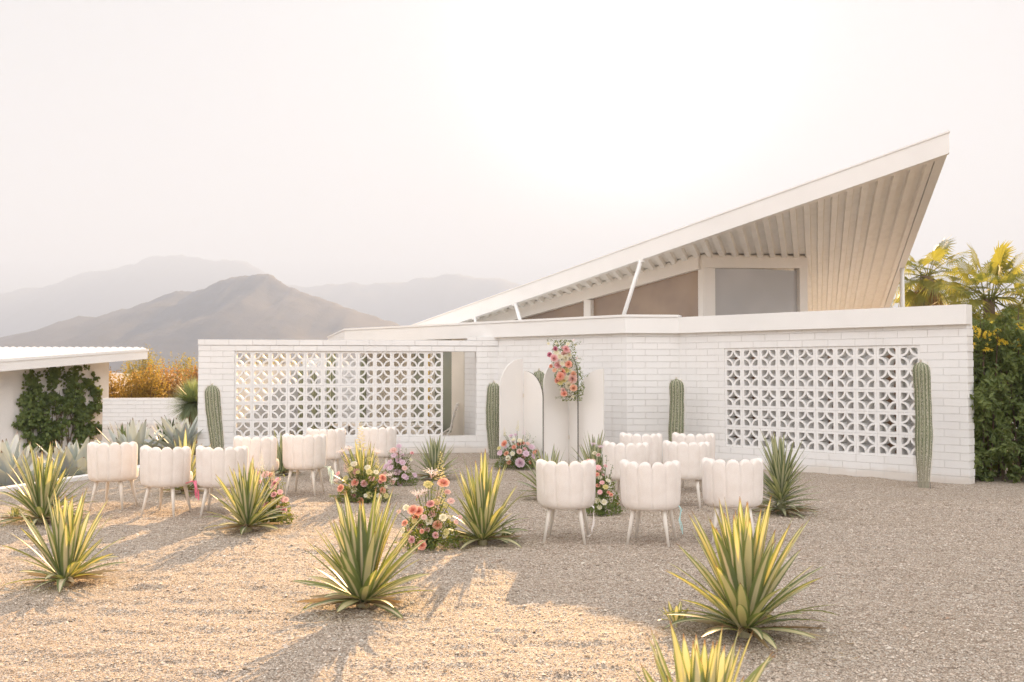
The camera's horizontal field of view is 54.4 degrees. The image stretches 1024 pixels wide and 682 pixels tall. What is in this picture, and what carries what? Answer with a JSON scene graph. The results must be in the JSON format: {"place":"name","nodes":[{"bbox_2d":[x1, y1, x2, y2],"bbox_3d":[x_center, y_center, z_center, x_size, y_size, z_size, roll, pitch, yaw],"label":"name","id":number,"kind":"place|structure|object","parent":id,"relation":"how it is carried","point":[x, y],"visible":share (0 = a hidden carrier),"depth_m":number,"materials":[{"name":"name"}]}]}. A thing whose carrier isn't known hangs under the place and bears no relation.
{"place":"outdoors","nodes":[
{"label":"outdoors","id":0,"kind":"place"},
{"bbox_2d":[0,274,399,372],"bbox_3d":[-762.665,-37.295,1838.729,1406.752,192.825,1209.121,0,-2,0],"label":"mountain","id":1,"kind":"structure","parent":0,"point":[256,306],"depth_m":1658.20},
{"bbox_2d":[0,254,519,336],"bbox_3d":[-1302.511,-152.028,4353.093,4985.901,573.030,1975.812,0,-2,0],"label":"mountain","id":2,"kind":"structure","parent":0,"point":[150,278],"depth_m":4533.87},
{"bbox_2d":[242,353,317,364],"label":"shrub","id":3,"kind":"object","parent":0,"point":[275,359],"visible":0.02,"depth_m":39.72,"materials":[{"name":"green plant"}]},
{"bbox_2d":[297,370,302,434],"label":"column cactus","id":4,"kind":"object","parent":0,"point":[300,399],"depth_m":20.13,"materials":[{"name":"green plant"}]},
{"bbox_2d":[310,370,316,428],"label":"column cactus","id":5,"kind":"object","parent":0,"point":[314,393],"depth_m":19.93,"materials":[{"name":"green plant"}]},
{"bbox_2d":[319,389,325,426],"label":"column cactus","id":6,"kind":"object","parent":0,"point":[320,406],"depth_m":20.82,"materials":[{"name":"green plant"}]},
{"bbox_2d":[326,353,335,428],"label":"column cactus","id":7,"kind":"object","parent":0,"point":[331,393],"depth_m":19.72,"materials":[{"name":"green plant"}]},
{"bbox_2d":[360,355,366,426],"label":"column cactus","id":8,"kind":"object","parent":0,"point":[362,381],"depth_m":21.33,"materials":[{"name":"green plant"}]},
{"bbox_2d":[330,422,439,431],"bbox_3d":[-2.479,1.849,19.603,2.136,0.440,0.620,-1,-2,19],"label":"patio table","id":9,"kind":"object","parent":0,"point":[378,424],"visible":0.23,"depth_m":19.52,"materials":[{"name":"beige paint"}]},
{"bbox_2d":[0,373,1023,681],"bbox_3d":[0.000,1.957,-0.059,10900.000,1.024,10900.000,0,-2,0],"label":"ground","id":10,"kind":"structure","parent":0,"point":[844,489],"depth_m":6.72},
{"bbox_2d":[0,507,28,521],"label":"agave","id":11,"kind":"object","parent":10,"relation":"on","point":[14,511],"visible":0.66,"depth_m":9.71,"materials":[{"name":"yellow plant"}]},
{"bbox_2d":[0,431,57,486],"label":"blue agave","id":12,"kind":"object","parent":10,"relation":"on","point":[6,458],"visible":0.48,"depth_m":13.40,"materials":[{"name":"green plant"}]},
{"bbox_2d":[29,449,64,475],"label":"blue agave","id":13,"kind":"object","parent":10,"relation":"on","point":[31,466],"depth_m":16.31,"materials":[{"name":"green plant"}]},
{"bbox_2d":[0,441,96,526],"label":"agave","id":14,"kind":"object","parent":10,"relation":"on","point":[34,501],"visible":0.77,"depth_m":9.62,"materials":[{"name":"green plant"}]},
{"bbox_2d":[30,436,97,477],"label":"blue agave","id":15,"kind":"object","parent":10,"relation":"on","point":[75,456],"visible":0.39,"depth_m":14.61,"materials":[{"name":"green plant"}]},
{"bbox_2d":[2,486,127,592],"bbox_3d":[-3.097,1.368,6.953,0.799,0.751,0.812,0,-2,0],"label":"agave","id":16,"kind":"object","parent":10,"relation":"on","point":[67,545],"visible":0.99,"depth_m":6.90,"materials":[{"name":"green plant"}]},
{"bbox_2d":[0,465,139,491],"bbox_3d":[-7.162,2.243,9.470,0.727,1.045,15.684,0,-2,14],"label":"kerb","id":17,"kind":"structure","parent":10,"relation":"on","point":[73,478],"depth_m":13.21,"materials":[{"name":"white paint"}]},
{"bbox_2d":[0,347,148,463],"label":"garage building","id":18,"kind":"structure","parent":10,"relation":"on","point":[16,363],"depth_m":25.24,"materials":[{"name":"white paint"}]},
{"bbox_2d":[0,385,13,448],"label":"door","id":19,"kind":"structure","parent":18,"relation":"in","point":[6,391],"depth_m":24.47,"materials":[{"name":"white paint"}]},
{"bbox_2d":[11,364,102,452],"bbox_3d":[-11.483,1.714,25.354,0.435,2.330,2.391,-1,-2,39],"label":"ivy creeper","id":20,"kind":"object","parent":18,"relation":"attached to","point":[26,422],"visible":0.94,"depth_m":25.27,"materials":[{"name":"green plant"}]},
{"bbox_2d":[87,441,138,509],"bbox_3d":[-4.288,1.441,10.725,0.525,0.718,0.554,-1,-3,3],"label":"chair","id":21,"kind":"object","parent":10,"relation":"on","point":[112,462],"visible":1,"depth_m":10.52,"materials":[{"name":"beige fabric"}]},
{"bbox_2d":[97,419,130,442],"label":"dark agave","id":22,"kind":"object","parent":10,"relation":"on","point":[122,430],"visible":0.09,"depth_m":20.43,"materials":[{"name":"green plant"}]},
{"bbox_2d":[109,364,136,397],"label":"shrub","id":23,"kind":"object","parent":10,"relation":"on","point":[116,388],"visible":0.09,"depth_m":29.24,"materials":[{"name":"orange plant"}]},
{"bbox_2d":[79,418,173,464],"bbox_3d":[-6.644,1.846,17.413,1.743,1.042,1.721,0,-2,0],"label":"blue agave","id":24,"kind":"object","parent":10,"relation":"on","point":[138,434],"visible":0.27,"depth_m":17.27,"materials":[{"name":"green plant"}]},
{"bbox_2d":[120,344,166,392],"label":"shrub","id":25,"kind":"object","parent":10,"relation":"on","point":[143,362],"visible":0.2,"depth_m":36.80,"materials":[{"name":"orange plant"}]},
{"bbox_2d":[119,362,171,397],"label":"shrub","id":26,"kind":"object","parent":10,"relation":"on","point":[144,388],"visible":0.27,"depth_m":28.06,"materials":[{"name":"orange plant"}]},
{"bbox_2d":[102,398,197,444],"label":"garden wall","id":27,"kind":"structure","parent":10,"relation":"on","point":[120,411],"depth_m":25.56,"materials":[{"name":"white paint"}]},
{"bbox_2d":[131,359,197,397],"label":"shrub","id":28,"kind":"object","parent":10,"relation":"on","point":[174,382],"visible":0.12,"depth_m":29.76,"materials":[{"name":"orange plant"}]},
{"bbox_2d":[140,445,192,516],"bbox_3d":[-3.572,1.439,10.309,0.525,0.718,0.554,0,-2,9],"label":"chair","id":29,"kind":"object","parent":10,"relation":"on","point":[166,467],"visible":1,"depth_m":10.09,"materials":[{"name":"beige fabric"}]},
{"bbox_2d":[141,415,201,450],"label":"blue agave","id":30,"kind":"object","parent":10,"relation":"on","point":[170,431],"visible":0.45,"depth_m":17.35,"materials":[{"name":"green plant"}]},
{"bbox_2d":[147,416,195,453],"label":"dark agave","id":31,"kind":"object","parent":10,"relation":"on","point":[169,420],"visible":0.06,"depth_m":20.62,"materials":[{"name":"green plant"}]},
{"bbox_2d":[158,351,197,384],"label":"shrub","id":32,"kind":"object","parent":10,"relation":"on","point":[189,364],"visible":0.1,"depth_m":32.92,"materials":[{"name":"yellow plant"}]},
{"bbox_2d":[164,376,197,454],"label":"yucca","id":33,"kind":"object","parent":10,"relation":"on","point":[188,398],"visible":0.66,"depth_m":20.97,"materials":[{"name":"green plant"}]},
{"bbox_2d":[158,428,210,495],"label":"agave","id":34,"kind":"object","parent":10,"relation":"on","point":[181,489],"visible":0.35,"depth_m":11.87,"materials":[{"name":"yellow plant"}]},
{"bbox_2d":[183,365,197,386],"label":"shrub","id":35,"kind":"object","parent":10,"relation":"on","point":[194,374],"visible":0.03,"depth_m":29.25,"materials":[{"name":"yellow plant"}]},
{"bbox_2d":[203,383,224,450],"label":"column cactus","id":36,"kind":"object","parent":10,"relation":"on","point":[213,405],"depth_m":16.49,"materials":[{"name":"green plant"}]},
{"bbox_2d":[196,446,248,517],"bbox_3d":[-2.988,1.434,10.271,0.525,0.718,0.554,1,-1,-6],"label":"chair","id":37,"kind":"object","parent":10,"relation":"on","point":[211,463],"visible":0.82,"depth_m":10.04,"materials":[{"name":"beige fabric"}]},
{"bbox_2d":[187,480,198,499],"bbox_3d":[-3.138,1.470,9.809,0.224,0.188,0.065,-2,-2,42],"label":"ribbon","id":38,"kind":"object","parent":37,"relation":"hanging from","point":[195,485],"visible":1,"depth_m":9.77,"materials":[{"name":"pink fabric"}]},
{"bbox_2d":[202,457,287,534],"bbox_3d":[-2.442,1.439,9.261,0.842,0.735,0.788,-1,-2,27],"label":"agave","id":39,"kind":"object","parent":10,"relation":"on","point":[247,501],"visible":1,"depth_m":9.18,"materials":[{"name":"green plant"}]},
{"bbox_2d":[233,435,278,492],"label":"chair","id":40,"kind":"object","parent":10,"relation":"on","point":[265,446],"visible":0.65,"depth_m":11.53,"materials":[{"name":"beige fabric"}]},
{"bbox_2d":[257,452,297,524],"bbox_3d":[-2.323,1.436,9.700,0.451,0.727,0.421,0,-2,15],"label":"flower arrangement","id":41,"kind":"object","parent":10,"relation":"on","point":[274,495],"visible":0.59,"depth_m":9.65,"materials":[{"name":"pink plant"}]},
{"bbox_2d":[274,428,299,475],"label":"agave","id":42,"kind":"object","parent":10,"relation":"on","point":[281,470],"visible":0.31,"depth_m":14.06,"materials":[{"name":"green plant"}]},
{"bbox_2d":[237,357,369,434],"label":"garden wall","id":43,"kind":"structure","parent":10,"relation":"on","point":[261,411],"depth_m":22.86,"materials":[{"name":"white paint"}]},
{"bbox_2d":[282,433,326,495],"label":"chair","id":44,"kind":"object","parent":10,"relation":"on","point":[306,452],"visible":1,"depth_m":11.62,"materials":[{"name":"beige fabric"}]},
{"bbox_2d":[306,428,345,480],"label":"chair","id":45,"kind":"object","parent":10,"relation":"on","point":[336,438],"visible":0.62,"depth_m":13.25,"materials":[{"name":"beige fabric"}]},
{"bbox_2d":[197,337,498,453],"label":"courtyard wall","id":46,"kind":"structure","parent":10,"relation":"on","point":[218,360],"depth_m":17.72,"materials":[{"name":"white brick"}]},
{"bbox_2d":[293,488,431,619],"bbox_3d":[-0.940,1.306,6.233,0.820,0.839,0.916,-1,-2,31],"label":"agave","id":47,"kind":"object","parent":10,"relation":"on","point":[363,582],"visible":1,"depth_m":6.14,"materials":[{"name":"green plant"}]},
{"bbox_2d":[329,423,397,502],"bbox_3d":[-1.672,1.371,11.278,0.796,0.937,0.549,0,-2,0],"label":"flower arrangement","id":48,"kind":"object","parent":10,"relation":"on","point":[356,483],"visible":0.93,"depth_m":11.18,"materials":[{"name":"pink plant"}]},
{"bbox_2d":[325,466,333,483],"bbox_3d":[-2.044,1.503,11.114,0.176,0.202,0.056,-2,-2,45],"label":"ribbon","id":49,"kind":"object","parent":48,"relation":"hanging from","point":[331,474],"visible":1,"depth_m":11.08,"materials":[{"name":"white"}]},
{"bbox_2d":[333,441,393,500],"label":"agave","id":50,"kind":"object","parent":10,"relation":"on","point":[358,455],"visible":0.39,"depth_m":11.40,"materials":[{"name":"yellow plant"}]},
{"bbox_2d":[358,426,396,477],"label":"chair","id":51,"kind":"object","parent":10,"relation":"on","point":[383,439],"visible":0.7,"depth_m":13.47,"materials":[{"name":"beige fabric"}]},
{"bbox_2d":[377,437,423,485],"bbox_3d":[-1.467,1.565,12.965,0.482,0.645,0.595,2,-2,-43],"label":"flower arrangement","id":52,"kind":"object","parent":10,"relation":"on","point":[398,468],"visible":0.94,"depth_m":12.87,"materials":[{"name":"pink plant"}]},
{"bbox_2d":[394,451,470,551],"bbox_3d":[-0.650,1.321,8.269,0.586,0.817,0.524,-1,-2,25],"label":"flower arrangement","id":53,"kind":"object","parent":10,"relation":"on","point":[434,519],"visible":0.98,"depth_m":8.19,"materials":[{"name":"pink plant"}]},
{"bbox_2d":[409,435,460,479],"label":"agave","id":54,"kind":"object","parent":10,"relation":"on","point":[434,450],"visible":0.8,"depth_m":13.56,"materials":[{"name":"green plant"}]},
{"bbox_2d":[443,402,458,434],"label":"patio chair","id":55,"kind":"object","parent":10,"relation":"on","point":[453,417],"visible":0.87,"depth_m":18.47,"materials":[{"name":"beige paint"}]},
{"bbox_2d":[3,468,942,667],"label":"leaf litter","id":56,"kind":"object","parent":10,"relation":"on","point":[538,541],"visible":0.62,"depth_m":6.18,"materials":[{"name":"brown plant"}]},
{"bbox_2d":[436,449,529,549],"bbox_3d":[-0.248,1.347,8.531,0.801,0.879,0.836,-1,-2,39],"label":"agave","id":57,"kind":"object","parent":10,"relation":"on","point":[480,520],"visible":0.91,"depth_m":8.42,"materials":[{"name":"green plant"}]},
{"bbox_2d":[485,380,498,458],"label":"column cactus","id":58,"kind":"object","parent":10,"relation":"on","point":[492,414],"depth_m":16.79,"materials":[{"name":"green plant"}]},
{"bbox_2d":[496,526,521,542],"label":"agave","id":59,"kind":"object","parent":10,"relation":"on","point":[505,534],"visible":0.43,"depth_m":8.61,"materials":[{"name":"green plant"}]},
{"bbox_2d":[488,423,541,469],"bbox_3d":[0.103,1.568,15.104,0.967,0.738,0.599,0,-2,13],"label":"flower arrangement","id":60,"kind":"object","parent":10,"relation":"on","point":[520,456],"visible":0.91,"depth_m":14.96,"materials":[{"name":"pink plant"}]},
{"bbox_2d":[499,358,543,467],"bbox_3d":[0.144,1.100,15.322,0.675,1.669,0.337,0,-2,0],"label":"folding screen","id":61,"kind":"object","parent":10,"relation":"on","point":[511,394],"visible":0.9,"depth_m":15.31,"materials":[{"name":"white paint"}]},
{"bbox_2d":[515,446,569,497],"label":"agave","id":62,"kind":"object","parent":10,"relation":"on","point":[554,458],"visible":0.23,"depth_m":11.40,"materials":[{"name":"green plant"}]},
{"bbox_2d":[543,356,578,464],"bbox_3d":[0.744,1.073,15.324,0.540,1.723,0.378,0,-2,0],"label":"folding screen","id":63,"kind":"object","parent":10,"relation":"on","point":[561,425],"visible":0.57,"depth_m":15.33,"materials":[{"name":"white paint"}]},
{"bbox_2d":[547,339,588,401],"bbox_3d":[0.847,0.439,15.042,0.649,0.966,0.276,0,-2,0],"label":"flower arrangement","id":64,"kind":"object","parent":63,"relation":"attached to","point":[561,378],"visible":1,"depth_m":14.99,"materials":[{"name":"pink plant"}]},
{"bbox_2d":[536,459,595,544],"bbox_3d":[0.477,1.392,8.729,0.525,0.718,0.554,-1,-2,10],"label":"chair","id":65,"kind":"object","parent":10,"relation":"on","point":[562,485],"visible":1,"depth_m":8.51,"materials":[{"name":"beige fabric"}]},
{"bbox_2d":[587,506,594,536],"bbox_3d":[0.654,1.481,8.178,0.051,0.249,0.074,-1,-2,39],"label":"ribbon","id":66,"kind":"object","parent":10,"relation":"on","point":[593,522],"visible":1,"depth_m":8.17,"materials":[{"name":"white fabric"}]},
{"bbox_2d":[579,369,603,461],"bbox_3d":[1.229,1.180,15.283,0.405,1.507,0.382,0,-2,0],"label":"folding screen","id":67,"kind":"object","parent":10,"relation":"on","point":[591,412],"visible":0.67,"depth_m":15.19,"materials":[{"name":"white paint"}]},
{"bbox_2d":[569,430,615,482],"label":"agave","id":68,"kind":"object","parent":10,"relation":"on","point":[597,450],"visible":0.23,"depth_m":13.38,"materials":[{"name":"green plant"}]},
{"bbox_2d":[586,443,627,515],"bbox_3d":[0.908,1.422,10.282,0.539,0.760,0.459,1,-2,-20],"label":"flower arrangement","id":69,"kind":"object","parent":10,"relation":"on","point":[601,500],"visible":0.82,"depth_m":10.17,"materials":[{"name":"green plant"}]},
{"bbox_2d":[603,441,649,505],"bbox_3d":[1.269,1.470,11.034,0.525,0.718,0.554,0,-1,22],"label":"chair","id":70,"kind":"object","parent":10,"relation":"on","point":[615,454],"visible":0.57,"depth_m":10.82,"materials":[{"name":"beige fabric"}]},
{"bbox_2d":[620,432,661,467],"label":"chair","id":71,"kind":"object","parent":10,"relation":"on","point":[654,441],"visible":0.48,"depth_m":12.00,"materials":[{"name":"beige fabric"}]},
{"bbox_2d":[620,459,680,546],"bbox_3d":[1.198,1.378,8.574,0.525,0.718,0.554,-1,-1,19],"label":"chair","id":72,"kind":"object","parent":10,"relation":"on","point":[644,486],"visible":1,"depth_m":8.36,"materials":[{"name":"beige fabric"}]},
{"bbox_2d":[679,506,682,533],"bbox_3d":[1.376,1.458,8.120,0.036,0.220,0.090,0,-2,9],"label":"ribbon","id":73,"kind":"object","parent":72,"relation":"hanging from","point":[680,518],"visible":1,"depth_m":8.10,"materials":[{"name":"teal"}]},
{"bbox_2d":[327,130,974,483],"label":"house","id":74,"kind":"structure","parent":10,"relation":"on","point":[769,316],"depth_m":16.02,"materials":[{"name":"white paint"}]},
{"bbox_2d":[406,339,464,434],"bbox_3d":[-1.521,1.026,19.850,0.188,2.100,2.302,1,-2,-34],"label":"sliding glass door","id":75,"kind":"structure","parent":74,"relation":"in","point":[453,362],"depth_m":19.54,"materials":[{"name":"beige paint"}]},
{"bbox_2d":[473,256,699,321],"bbox_3d":[1.137,-0.760,19.161,5.411,1.428,0.160,-1,-2,37],"label":"window","id":76,"kind":"structure","parent":74,"relation":"in","point":[671,289],"depth_m":18.35,"materials":[{"name":"glass"}]},
{"bbox_2d":[698,254,807,315],"bbox_3d":[4.380,-0.889,18.036,2.346,1.419,0.160,1,-2,-24],"label":"window frame","id":77,"kind":"structure","parent":74,"relation":"in","point":[727,285],"depth_m":18.00,"materials":[{"name":"beige paint"}]},
{"bbox_2d":[667,376,685,441],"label":"column cactus","id":78,"kind":"object","parent":10,"relation":"on","point":[676,420],"depth_m":15.50,"materials":[{"name":"green plant"}]},
{"bbox_2d":[658,601,696,627],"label":"agave","id":79,"kind":"object","parent":10,"relation":"on","point":[674,618],"visible":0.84,"depth_m":5.66,"materials":[{"name":"yellow plant"}]},
{"bbox_2d":[663,440,710,508],"bbox_3d":[1.918,1.452,10.920,0.525,0.718,0.554,0,-2,20],"label":"chair","id":80,"kind":"object","parent":10,"relation":"on","point":[691,456],"visible":0.68,"depth_m":10.68,"materials":[{"name":"beige fabric"}]},
{"bbox_2d":[672,432,714,487],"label":"chair","id":81,"kind":"object","parent":10,"relation":"on","point":[678,438],"visible":0.34,"depth_m":12.02,"materials":[{"name":"beige fabric"}]},
{"bbox_2d":[627,621,774,681],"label":"agave","id":82,"kind":"object","parent":10,"relation":"on","point":[698,667],"visible":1,"depth_m":3.50,"materials":[{"name":"yellow plant"}]},
{"bbox_2d":[701,457,762,542],"bbox_3d":[1.919,1.370,8.657,0.525,0.718,0.554,-1,-2,11],"label":"chair","id":83,"kind":"object","parent":10,"relation":"on","point":[731,481],"visible":0.94,"depth_m":8.44,"materials":[{"name":"beige fabric"}]},
{"bbox_2d":[658,495,838,650],"bbox_3d":[1.319,1.272,5.583,0.941,0.847,0.959,2,-2,-45],"label":"agave","id":84,"kind":"object","parent":10,"relation":"on","point":[744,585],"visible":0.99,"depth_m":5.47,"materials":[{"name":"green plant"}]},
{"bbox_2d":[753,432,823,518],"bbox_3d":[2.774,1.414,10.245,0.936,1.027,0.888,0,-2,0],"label":"agave","id":85,"kind":"object","parent":10,"relation":"on","point":[781,484],"visible":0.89,"depth_m":10.17,"materials":[{"name":"green plant"}]},
{"bbox_2d":[890,295,899,307],"bbox_3d":[14.369,0.348,37.041,2.070,4.687,2.085,0,-2,0],"label":"fan palm","id":86,"kind":"object","parent":10,"relation":"on","point":[898,298],"visible":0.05,"depth_m":37.50,"materials":[{"name":"yellow plant"}]},
{"bbox_2d":[912,359,934,487],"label":"column cactus","id":87,"kind":"object","parent":10,"relation":"on","point":[924,431],"depth_m":12.62,"materials":[{"name":"green plant"}]},
{"bbox_2d":[892,237,971,306],"bbox_3d":[13.811,-0.501,33.035,3.272,6.144,3.213,0,-2,0],"label":"fan palm","id":88,"kind":"object","parent":10,"relation":"on","point":[922,294],"visible":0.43,"depth_m":32.56,"materials":[{"name":"green plant"}]},
{"bbox_2d":[928,240,1023,323],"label":"fan palm","id":89,"kind":"object","parent":10,"relation":"on","point":[998,267],"visible":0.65,"depth_m":26.74,"materials":[{"name":"green plant"}]},
{"bbox_2d":[970,305,1023,482],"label":"hedge","id":90,"kind":"object","parent":10,"relation":"on","point":[998,345],"visible":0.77,"depth_m":13.21,"materials":[{"name":"green plant"}]},
{"bbox_2d":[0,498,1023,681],"bbox_3d":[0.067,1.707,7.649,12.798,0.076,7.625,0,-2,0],"label":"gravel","id":91,"kind":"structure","parent":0,"point":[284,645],"depth_m":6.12,"materials":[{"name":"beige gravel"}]},
{"bbox_2d":[0,0,1023,315],"label":"sky","id":92,"kind":"structure","parent":0,"point":[305,143],"materials":[{"name":"white"}]},
{"bbox_2d":[534,368,544,388],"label":"column cactus","id":93,"kind":"object","parent":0,"point":[539,374],"depth_m":16.52,"materials":[{"name":"green plant"}]}
]}

